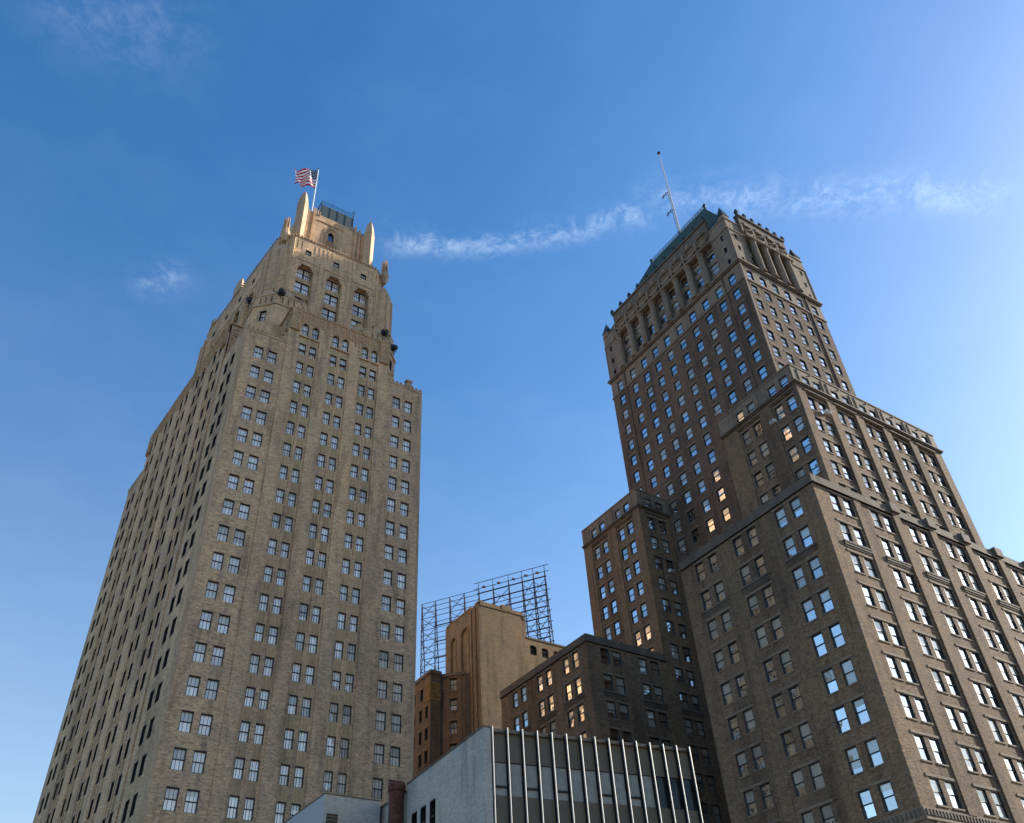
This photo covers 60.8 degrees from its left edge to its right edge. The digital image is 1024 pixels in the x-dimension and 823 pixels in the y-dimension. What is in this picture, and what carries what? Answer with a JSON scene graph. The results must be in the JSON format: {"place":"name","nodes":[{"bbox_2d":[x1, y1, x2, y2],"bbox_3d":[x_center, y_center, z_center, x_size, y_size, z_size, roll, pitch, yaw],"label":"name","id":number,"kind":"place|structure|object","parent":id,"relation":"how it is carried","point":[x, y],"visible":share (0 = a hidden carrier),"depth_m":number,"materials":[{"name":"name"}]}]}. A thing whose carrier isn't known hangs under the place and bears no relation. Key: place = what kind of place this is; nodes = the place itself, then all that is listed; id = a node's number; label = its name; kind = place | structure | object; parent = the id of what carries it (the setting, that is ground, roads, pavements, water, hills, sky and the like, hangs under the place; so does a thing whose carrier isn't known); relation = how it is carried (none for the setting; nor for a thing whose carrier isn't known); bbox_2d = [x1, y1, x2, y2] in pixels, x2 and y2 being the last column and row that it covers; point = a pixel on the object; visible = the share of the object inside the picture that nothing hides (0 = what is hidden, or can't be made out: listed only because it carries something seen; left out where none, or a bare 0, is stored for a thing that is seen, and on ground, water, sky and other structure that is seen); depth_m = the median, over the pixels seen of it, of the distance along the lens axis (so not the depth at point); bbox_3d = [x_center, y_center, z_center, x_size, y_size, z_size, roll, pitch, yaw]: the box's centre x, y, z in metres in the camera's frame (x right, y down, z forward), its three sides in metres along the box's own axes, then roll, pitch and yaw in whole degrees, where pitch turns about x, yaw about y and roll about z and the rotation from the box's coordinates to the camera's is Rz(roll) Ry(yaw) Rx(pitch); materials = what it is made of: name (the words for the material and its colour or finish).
{"place":"outdoors","nodes":[
{"label":"outdoors","id":0,"kind":"place"},
{"bbox_2d":[413,600,564,777],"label":"brick hotel","id":1,"kind":"structure","parent":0,"point":[492,651],"depth_m":143.70,"materials":[{"name":"brick"}]},
{"bbox_2d":[420,564,554,676],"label":"sign scaffold","id":2,"kind":"object","parent":1,"relation":"on","point":[494,602],"visible":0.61,"depth_m":164.60,"materials":[{"name":"grey metal"}]},
{"bbox_2d":[0,0,1023,822],"label":"sky","id":3,"kind":"structure","parent":0,"point":[502,160],"materials":[{"name":"blue"}]},
{"bbox_2d":[380,725,702,822],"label":"white office building","id":4,"kind":"structure","parent":0,"point":[486,774],"depth_m":53.74,"materials":[{"name":"paint"}]},
{"bbox_2d":[412,798,435,822],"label":"smaller windows","id":5,"kind":"structure","parent":4,"relation":"in","point":[433,802],"depth_m":56.98,"materials":[{"name":"black glass"}]},
{"bbox_2d":[494,762,507,795],"bbox_3d":[-0.712,21.710,51.608,0.895,1.900,0.180,13,-43,-18],"label":"window","id":6,"kind":"structure","parent":4,"relation":"in","point":[501,786],"depth_m":51.61,"materials":[{"name":"grey glass"}]},
{"bbox_2d":[510,763,523,796],"bbox_3d":[0.202,21.930,51.932,0.895,1.900,0.150,13,-43,-18],"label":"window","id":7,"kind":"structure","parent":4,"relation":"in","point":[516,777],"depth_m":51.94,"materials":[{"name":"grey glass"}]},
{"bbox_2d":[525,764,538,797],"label":"window","id":8,"kind":"structure","parent":4,"relation":"in","point":[532,788],"depth_m":52.26,"materials":[{"name":"grey glass"}]},
{"bbox_2d":[540,766,553,799],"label":"window","id":9,"kind":"structure","parent":4,"relation":"in","point":[546,771],"depth_m":52.56,"materials":[{"name":"grey glass"}]},
{"bbox_2d":[555,767,568,800],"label":"window","id":10,"kind":"structure","parent":4,"relation":"in","point":[561,773],"depth_m":52.88,"materials":[{"name":"grey glass"}]},
{"bbox_2d":[570,768,583,801],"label":"window","id":11,"kind":"structure","parent":4,"relation":"in","point":[576,774],"depth_m":53.20,"materials":[{"name":"grey glass"}]},
{"bbox_2d":[585,770,598,802],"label":"window","id":12,"kind":"structure","parent":4,"relation":"in","point":[590,775],"depth_m":53.51,"materials":[{"name":"grey glass"}]},
{"bbox_2d":[599,771,613,803],"bbox_3d":[5.729,23.183,53.808,0.895,1.900,0.180,13,-43,-18],"label":"window","id":13,"kind":"structure","parent":4,"relation":"in","point":[605,779],"depth_m":53.83,"materials":[{"name":"grey glass"}]},
{"bbox_2d":[613,772,627,804],"bbox_3d":[6.644,23.403,54.133,0.895,1.900,0.150,13,-43,-18],"label":"window","id":14,"kind":"structure","parent":4,"relation":"in","point":[620,787],"depth_m":54.14,"materials":[{"name":"grey glass"}]},
{"bbox_2d":[628,774,641,805],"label":"window","id":15,"kind":"structure","parent":4,"relation":"in","point":[633,780],"depth_m":54.45,"materials":[{"name":"grey glass"}]},
{"bbox_2d":[641,775,655,807],"bbox_3d":[8.485,23.824,54.762,0.895,1.900,0.150,13,-43,-18],"label":"window","id":16,"kind":"structure","parent":4,"relation":"in","point":[647,782],"depth_m":54.78,"materials":[{"name":"grey glass"}]},
{"bbox_2d":[655,776,669,808],"bbox_3d":[9.405,24.035,55.076,0.895,1.900,0.150,13,-43,-18],"label":"window","id":17,"kind":"structure","parent":4,"relation":"in","point":[662,791],"depth_m":55.10,"materials":[{"name":"black glass"}]},
{"bbox_2d":[669,777,683,809],"bbox_3d":[10.325,24.245,55.391,0.895,1.900,0.150,13,-43,-18],"label":"window","id":18,"kind":"structure","parent":4,"relation":"in","point":[674,782],"depth_m":55.42,"materials":[{"name":"black glass"}]},
{"bbox_2d":[682,779,697,810],"bbox_3d":[11.245,24.456,55.705,0.895,1.900,0.150,13,-43,-18],"label":"window","id":19,"kind":"structure","parent":4,"relation":"in","point":[687,783],"depth_m":55.74,"materials":[{"name":"black glass"}]},
{"bbox_2d":[499,204,1023,822],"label":"stepped skyscraper","id":20,"kind":"structure","parent":0,"point":[823,622],"depth_m":112.69,"materials":[{"name":"brown brick"}]},
{"bbox_2d":[720,681,732,704],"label":"window","id":21,"kind":"structure","parent":20,"relation":"in","point":[725,688],"depth_m":93.01,"materials":[{"name":"beige glass"}]},
{"bbox_2d":[728,715,740,739],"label":"window","id":22,"kind":"structure","parent":20,"relation":"in","point":[735,733],"depth_m":90.62,"materials":[{"name":"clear glass"}]},
{"bbox_2d":[735,673,747,697],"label":"window","id":23,"kind":"structure","parent":20,"relation":"in","point":[741,685],"depth_m":91.65,"materials":[{"name":"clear glass"}]},
{"bbox_2d":[735,751,748,776],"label":"window","id":24,"kind":"structure","parent":20,"relation":"in","point":[741,761],"depth_m":88.20,"materials":[{"name":"beige glass"}]},
{"bbox_2d":[743,707,756,732],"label":"window","id":25,"kind":"structure","parent":20,"relation":"in","point":[748,715],"depth_m":89.25,"materials":[{"name":"beige glass"}]},
{"bbox_2d":[743,789,757,815],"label":"window","id":26,"kind":"structure","parent":20,"relation":"in","point":[750,802],"depth_m":85.79,"materials":[{"name":"beige glass"}]},
{"bbox_2d":[751,744,764,769],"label":"window","id":27,"kind":"structure","parent":20,"relation":"in","point":[758,759],"depth_m":86.82,"materials":[{"name":"beige glass"}]},
{"bbox_2d":[755,624,768,648],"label":"window","id":28,"kind":"structure","parent":20,"relation":"in","point":[760,632],"depth_m":91.50,"materials":[{"name":"beige glass"}]},
{"bbox_2d":[759,782,774,809],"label":"window","id":29,"kind":"structure","parent":20,"relation":"in","point":[765,789],"depth_m":84.42,"materials":[{"name":"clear glass"}]},
{"bbox_2d":[512,234,1023,822],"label":"smaller windows","id":30,"kind":"structure","parent":20,"relation":"in","point":[826,810],"depth_m":123.27,"materials":[{"name":"beige glass"}]},
{"bbox_2d":[762,584,775,607],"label":"window","id":31,"kind":"structure","parent":20,"relation":"in","point":[769,599],"depth_m":92.53,"materials":[{"name":"grey glass"}]},
{"bbox_2d":[763,658,776,682],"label":"window","id":32,"kind":"structure","parent":20,"relation":"in","point":[769,667],"depth_m":89.10,"materials":[{"name":"grey glass"}]},
{"bbox_2d":[770,616,783,639],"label":"window","id":33,"kind":"structure","parent":20,"relation":"in","point":[776,625],"depth_m":90.13,"materials":[{"name":"beige glass"}]},
{"bbox_2d":[772,693,786,718],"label":"window","id":34,"kind":"structure","parent":20,"relation":"in","point":[778,702],"depth_m":86.68,"materials":[{"name":"grey glass"}]},
{"bbox_2d":[779,649,793,674],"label":"window","id":35,"kind":"structure","parent":20,"relation":"in","point":[786,662],"depth_m":87.71,"materials":[{"name":"beige glass"}]},
{"bbox_2d":[781,729,796,756],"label":"window","id":36,"kind":"structure","parent":20,"relation":"in","point":[787,737],"depth_m":84.27,"materials":[{"name":"grey glass"}]},
{"bbox_2d":[783,535,796,557],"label":"window","id":37,"kind":"structure","parent":20,"relation":"in","point":[789,545],"depth_m":92.28,"materials":[{"name":"blue glass"}]},
{"bbox_2d":[788,684,803,710],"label":"window","id":38,"kind":"structure","parent":20,"relation":"in","point":[794,692],"depth_m":85.31,"materials":[{"name":"grey glass"}]},
{"bbox_2d":[789,496,803,518],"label":"window","id":39,"kind":"structure","parent":20,"relation":"in","point":[795,504],"depth_m":93.33,"materials":[{"name":"blue glass"}]},
{"bbox_2d":[791,768,806,796],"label":"window","id":40,"kind":"structure","parent":20,"relation":"in","point":[797,776],"depth_m":81.86,"materials":[{"name":"beige glass"}]},
{"bbox_2d":[792,565,806,589],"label":"window","id":41,"kind":"structure","parent":20,"relation":"in","point":[798,575],"depth_m":89.86,"materials":[{"name":"blue glass"}]},
{"bbox_2d":[798,525,812,547],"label":"window","id":42,"kind":"structure","parent":20,"relation":"in","point":[804,533],"depth_m":90.92,"materials":[{"name":"blue glass"}]},
{"bbox_2d":[798,721,814,748],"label":"window","id":43,"kind":"structure","parent":20,"relation":"in","point":[804,729],"depth_m":82.89,"materials":[{"name":"beige glass"}]},
{"bbox_2d":[801,597,816,622],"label":"window","id":44,"kind":"structure","parent":20,"relation":"in","point":[807,605],"depth_m":87.47,"materials":[{"name":"blue glass"}]},
{"bbox_2d":[808,556,822,579],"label":"window","id":45,"kind":"structure","parent":20,"relation":"in","point":[814,564],"depth_m":88.51,"materials":[{"name":"blue glass"}]},
{"bbox_2d":[808,761,825,789],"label":"window","id":46,"kind":"structure","parent":20,"relation":"in","point":[816,773],"depth_m":80.49,"materials":[{"name":"beige glass"}]},
{"bbox_2d":[811,631,826,657],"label":"window","id":47,"kind":"structure","parent":20,"relation":"in","point":[818,642],"depth_m":85.06,"materials":[{"name":"blue glass"}]},
{"bbox_2d":[818,588,833,612],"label":"window","id":48,"kind":"structure","parent":20,"relation":"in","point":[824,596],"depth_m":86.08,"materials":[{"name":"blue glass"}]},
{"bbox_2d":[821,667,838,694],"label":"window","id":49,"kind":"structure","parent":20,"relation":"in","point":[828,675],"depth_m":82.62,"materials":[{"name":"blue glass"}]},
{"bbox_2d":[828,622,844,647],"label":"window","id":50,"kind":"structure","parent":20,"relation":"in","point":[835,630],"depth_m":83.68,"materials":[{"name":"blue glass"}]},
{"bbox_2d":[833,705,850,733],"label":"window","id":51,"kind":"structure","parent":20,"relation":"in","point":[840,715],"depth_m":80.22,"materials":[{"name":"blue glass"}]},
{"bbox_2d":[839,658,857,685],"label":"window","id":52,"kind":"structure","parent":20,"relation":"in","point":[847,668],"depth_m":81.26,"materials":[{"name":"blue glass"}]},
{"bbox_2d":[844,745,863,774],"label":"window","id":53,"kind":"structure","parent":20,"relation":"in","point":[854,762],"depth_m":77.81,"materials":[{"name":"blue glass"}]},
{"bbox_2d":[851,696,869,724],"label":"window","id":54,"kind":"structure","parent":20,"relation":"in","point":[862,716],"depth_m":78.86,"materials":[{"name":"blue glass"}]},
{"bbox_2d":[857,788,876,819],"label":"window","id":55,"kind":"structure","parent":20,"relation":"in","point":[865,799],"depth_m":75.39,"materials":[{"name":"blue glass"}]},
{"bbox_2d":[864,737,883,766],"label":"window","id":56,"kind":"structure","parent":20,"relation":"in","point":[872,747],"depth_m":76.43,"materials":[{"name":"blue glass"}]},
{"bbox_2d":[877,780,898,811],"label":"window","id":57,"kind":"structure","parent":20,"relation":"in","point":[887,795],"depth_m":74.03,"materials":[{"name":"blue glass"}]},
{"bbox_2d":[885,654,901,678],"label":"window","id":58,"kind":"structure","parent":20,"relation":"in","point":[894,668],"depth_m":80.96,"materials":[{"name":"white glass"}]},
{"bbox_2d":[898,692,916,718],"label":"window","id":59,"kind":"structure","parent":20,"relation":"in","point":[905,699],"depth_m":78.57,"materials":[{"name":"white glass"}]},
{"bbox_2d":[900,659,916,683],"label":"window","id":60,"kind":"structure","parent":20,"relation":"in","point":[906,665],"depth_m":81.96,"materials":[{"name":"white glass"}]},
{"bbox_2d":[913,733,931,760],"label":"window","id":61,"kind":"structure","parent":20,"relation":"in","point":[924,753],"depth_m":76.15,"materials":[{"name":"white glass"}]},
{"bbox_2d":[913,696,931,722],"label":"window","id":62,"kind":"structure","parent":20,"relation":"in","point":[923,712],"depth_m":79.51,"materials":[{"name":"white glass"}]},
{"bbox_2d":[928,737,946,764],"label":"window","id":63,"kind":"structure","parent":20,"relation":"in","point":[935,745],"depth_m":77.11,"materials":[{"name":"white glass"}]},
{"bbox_2d":[928,776,947,805],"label":"window","id":64,"kind":"structure","parent":20,"relation":"in","point":[935,784],"depth_m":73.77,"materials":[{"name":"beige glass"}]},
{"bbox_2d":[944,705,961,730],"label":"window","id":65,"kind":"structure","parent":20,"relation":"in","point":[952,716],"depth_m":81.52,"materials":[{"name":"white glass"}]},
{"bbox_2d":[944,780,962,808],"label":"window","id":66,"kind":"structure","parent":20,"relation":"in","point":[955,800],"depth_m":74.68,"materials":[{"name":"white glass"}]},
{"bbox_2d":[959,745,977,771],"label":"window","id":67,"kind":"structure","parent":20,"relation":"in","point":[965,750],"depth_m":79.09,"materials":[{"name":"beige glass"}]},
{"bbox_2d":[973,748,991,774],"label":"window","id":68,"kind":"structure","parent":20,"relation":"in","point":[984,766],"depth_m":80.04,"materials":[{"name":"beige glass"}]},
{"bbox_2d":[975,787,994,815],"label":"window","id":69,"kind":"structure","parent":20,"relation":"in","point":[982,794],"depth_m":76.69,"materials":[{"name":"beige glass"}]},
{"bbox_2d":[990,790,1008,817],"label":"window","id":70,"kind":"structure","parent":20,"relation":"in","point":[997,799],"depth_m":77.62,"materials":[{"name":"beige glass"}]},
{"bbox_2d":[1003,756,1020,781],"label":"window","id":71,"kind":"structure","parent":20,"relation":"in","point":[1008,761],"depth_m":82.04,"materials":[{"name":"white glass"}]},
{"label":"pavement","id":72,"kind":"structure","parent":0,"visible":0},
{"bbox_2d":[33,192,421,822],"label":"art deco tower","id":73,"kind":"structure","parent":72,"relation":"on","point":[248,654],"depth_m":104.53,"materials":[{"name":"brick"}]},
{"bbox_2d":[162,786,179,810],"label":"window","id":74,"kind":"structure","parent":73,"relation":"in","point":[171,794],"depth_m":80.35,"materials":[{"name":"grey glass"}]},
{"bbox_2d":[170,747,186,770],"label":"window","id":75,"kind":"structure","parent":73,"relation":"in","point":[179,754],"depth_m":82.70,"materials":[{"name":"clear glass"}]},
{"bbox_2d":[178,710,193,732],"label":"window","id":76,"kind":"structure","parent":73,"relation":"in","point":[186,719],"depth_m":85.06,"materials":[{"name":"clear glass"}]},
{"bbox_2d":[183,789,199,813],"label":"window","id":77,"kind":"structure","parent":73,"relation":"in","point":[192,796],"depth_m":81.18,"materials":[{"name":"grey glass"}]},
{"bbox_2d":[185,675,200,696],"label":"window","id":78,"kind":"structure","parent":73,"relation":"in","point":[193,683],"depth_m":87.41,"materials":[{"name":"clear glass"}]},
{"bbox_2d":[190,750,206,773],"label":"window","id":79,"kind":"structure","parent":73,"relation":"in","point":[199,757],"depth_m":83.55,"materials":[{"name":"clear glass"}]},
{"bbox_2d":[192,641,206,662],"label":"window","id":80,"kind":"structure","parent":73,"relation":"in","point":[200,648],"depth_m":89.77,"materials":[{"name":"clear glass"}]},
{"bbox_2d":[198,610,212,629],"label":"window","id":81,"kind":"structure","parent":73,"relation":"in","point":[206,616],"depth_m":92.10,"materials":[{"name":"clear glass"}]},
{"bbox_2d":[198,713,212,735],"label":"window","id":82,"kind":"structure","parent":73,"relation":"in","point":[205,724],"depth_m":85.89,"materials":[{"name":"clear glass"}]},
{"bbox_2d":[205,580,218,598],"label":"window","id":83,"kind":"structure","parent":73,"relation":"in","point":[212,586],"depth_m":94.49,"materials":[{"name":"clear glass"}]},
{"bbox_2d":[204,678,219,699],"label":"window","id":84,"kind":"structure","parent":73,"relation":"in","point":[212,685],"depth_m":88.25,"materials":[{"name":"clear glass"}]},
{"bbox_2d":[211,645,224,665],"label":"window","id":85,"kind":"structure","parent":73,"relation":"in","point":[218,652],"depth_m":90.63,"materials":[{"name":"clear glass"}]},
{"bbox_2d":[216,614,230,633],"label":"window","id":86,"kind":"structure","parent":73,"relation":"in","point":[224,620],"depth_m":92.96,"materials":[{"name":"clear glass"}]},
{"bbox_2d":[38,233,411,822],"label":"smaller windows","id":87,"kind":"structure","parent":73,"relation":"in","point":[258,351],"depth_m":112.85,"materials":[{"name":"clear glass"}]},
{"bbox_2d":[222,584,235,602],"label":"window","id":88,"kind":"structure","parent":73,"relation":"in","point":[229,590],"depth_m":95.33,"materials":[{"name":"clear glass"}]},
{"bbox_2d":[226,795,239,818],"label":"window","id":89,"kind":"structure","parent":73,"relation":"in","point":[233,804],"depth_m":82.96,"materials":[{"name":"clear glass"}]},
{"bbox_2d":[232,757,244,779],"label":"window","id":90,"kind":"structure","parent":73,"relation":"in","point":[239,764],"depth_m":85.33,"materials":[{"name":"clear glass"}]},
{"bbox_2d":[238,720,250,741],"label":"window","id":91,"kind":"structure","parent":73,"relation":"in","point":[245,725],"depth_m":87.67,"materials":[{"name":"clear glass"}]},
{"bbox_2d":[242,797,254,820],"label":"window","id":92,"kind":"structure","parent":73,"relation":"in","point":[248,811],"depth_m":83.66,"materials":[{"name":"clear glass"}]},
{"bbox_2d":[244,686,255,706],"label":"window","id":93,"kind":"structure","parent":73,"relation":"in","point":[250,691],"depth_m":90.06,"materials":[{"name":"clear glass"}]},
{"bbox_2d":[248,759,260,781],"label":"window","id":94,"kind":"structure","parent":73,"relation":"in","point":[253,775],"depth_m":86.00,"materials":[{"name":"clear glass"}]},
{"bbox_2d":[253,723,264,744],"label":"window","id":95,"kind":"structure","parent":73,"relation":"in","point":[259,728],"depth_m":88.34,"materials":[{"name":"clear glass"}]},
{"bbox_2d":[274,801,285,822],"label":"window","id":96,"kind":"structure","parent":73,"relation":"in","point":[280,806],"depth_m":85.08,"materials":[{"name":"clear glass"}]},
{"bbox_2d":[279,764,289,785],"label":"window","id":97,"kind":"structure","parent":73,"relation":"in","point":[285,768],"depth_m":87.39,"materials":[{"name":"clear glass"}]},
{"bbox_2d":[283,728,294,749],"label":"window","id":98,"kind":"structure","parent":73,"relation":"in","point":[289,733],"depth_m":89.73,"materials":[{"name":"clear glass"}]},
{"bbox_2d":[293,766,304,787],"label":"window","id":99,"kind":"structure","parent":73,"relation":"in","point":[299,771],"depth_m":88.06,"materials":[{"name":"clear glass"}]},
{"bbox_2d":[311,168,318,210],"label":"flagpole","id":100,"kind":"object","parent":73,"relation":"on","point":[314,191],"visible":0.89,"depth_m":167.07,"materials":[{"name":"white metal"}]},
{"bbox_2d":[294,168,317,187],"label":"flag","id":101,"kind":"object","parent":100,"relation":"attached to","point":[304,176],"visible":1,"depth_m":169.43,"materials":[{"name":"multicoloured fabric"}]},
{"bbox_2d":[323,770,332,791],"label":"window","id":102,"kind":"structure","parent":73,"relation":"in","point":[328,775],"depth_m":89.44,"materials":[{"name":"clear glass"}]},
{"bbox_2d":[372,777,382,798],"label":"window","id":103,"kind":"structure","parent":73,"relation":"in","point":[377,783],"depth_m":91.86,"materials":[{"name":"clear glass"}]},
{"bbox_2d":[373,743,384,763],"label":"window","id":104,"kind":"structure","parent":73,"relation":"in","point":[378,748],"depth_m":94.22,"materials":[{"name":"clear glass"}]},
{"bbox_2d":[390,746,399,766],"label":"window","id":105,"kind":"structure","parent":73,"relation":"in","point":[394,751],"depth_m":95.05,"materials":[{"name":"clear glass"}]},
{"bbox_2d":[283,793,380,822],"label":"annex building","id":106,"kind":"structure","parent":72,"relation":"on","point":[329,808],"depth_m":61.41,"materials":[{"name":"white paint"}]},
{"bbox_2d":[388,781,405,822],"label":"flue pipe","id":107,"kind":"object","parent":72,"relation":"on","point":[396,790],"visible":1,"depth_m":59.36,"materials":[{"name":"red metal"}]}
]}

